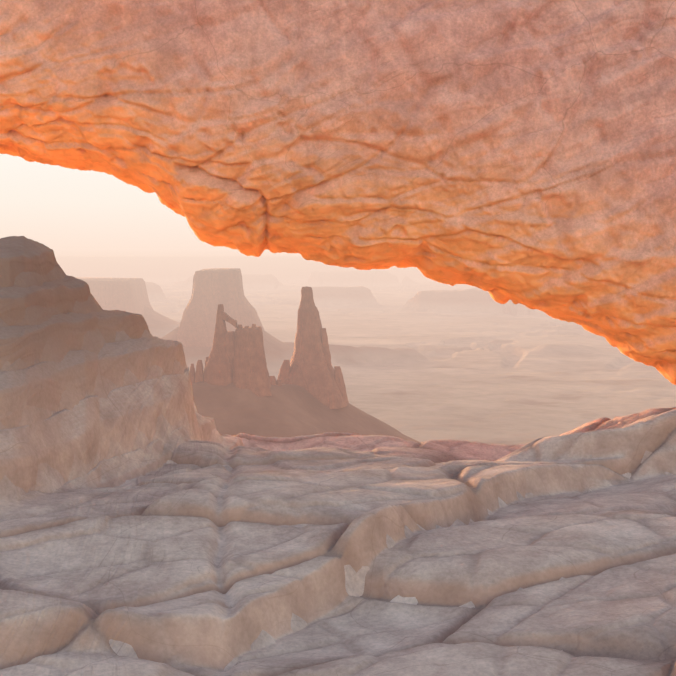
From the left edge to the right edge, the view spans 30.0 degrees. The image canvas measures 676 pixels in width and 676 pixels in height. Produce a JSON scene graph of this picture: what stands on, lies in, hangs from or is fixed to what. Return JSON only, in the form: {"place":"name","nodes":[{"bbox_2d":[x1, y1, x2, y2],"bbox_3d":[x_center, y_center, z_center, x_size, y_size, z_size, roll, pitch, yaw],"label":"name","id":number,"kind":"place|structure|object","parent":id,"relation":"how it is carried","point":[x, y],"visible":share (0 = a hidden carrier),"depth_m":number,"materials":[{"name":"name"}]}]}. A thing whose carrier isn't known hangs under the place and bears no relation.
{"place":"outdoors","nodes":[
{"label":"outdoors","id":0,"kind":"place"},
{"bbox_2d":[0,154,267,249],"bbox_3d":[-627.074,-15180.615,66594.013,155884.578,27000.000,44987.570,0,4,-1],"label":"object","id":1,"kind":"object","parent":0,"point":[55,207],"visible":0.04,"depth_m":87819.68,"materials":[{"name":"white"}]},
{"bbox_2d":[0,236,675,675],"bbox_3d":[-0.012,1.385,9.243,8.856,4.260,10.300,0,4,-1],"label":"ground","id":2,"kind":"structure","parent":0,"point":[178,568],"depth_m":6.87,"materials":[{"name":"stone"}]},
{"bbox_2d":[0,0,675,384],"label":"rock arch","id":3,"kind":"structure","parent":2,"relation":"on","point":[512,150],"depth_m":11.84,"materials":[{"name":"stone"}]},
{"bbox_2d":[53,250,675,444],"bbox_3d":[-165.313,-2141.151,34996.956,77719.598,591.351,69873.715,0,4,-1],"label":"canyon terrain","id":4,"kind":"structure","parent":0,"point":[417,355],"depth_m":4720.29,"materials":[{"name":"beige stone"}]},
{"bbox_2d":[75,277,152,316],"bbox_3d":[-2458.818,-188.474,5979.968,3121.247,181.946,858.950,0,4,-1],"label":"mesa","id":5,"kind":"structure","parent":4,"relation":"on","point":[130,295],"depth_m":5683.87,"materials":[{"name":"brown stone"}]},
{"bbox_2d":[177,268,263,346],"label":"butte","id":6,"kind":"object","parent":4,"relation":"on","point":[213,288],"depth_m":4351.35,"materials":[{"name":"brown stone"}]},
{"bbox_2d":[189,304,281,396],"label":"rock formation","id":7,"kind":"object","parent":4,"relation":"on","point":[237,358],"depth_m":1983.45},
{"bbox_2d":[277,287,348,408],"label":"rock spire","id":8,"kind":"structure","parent":4,"relation":"on","point":[309,368],"depth_m":2126.78,"materials":[{"name":"brown stone"}]}
]}

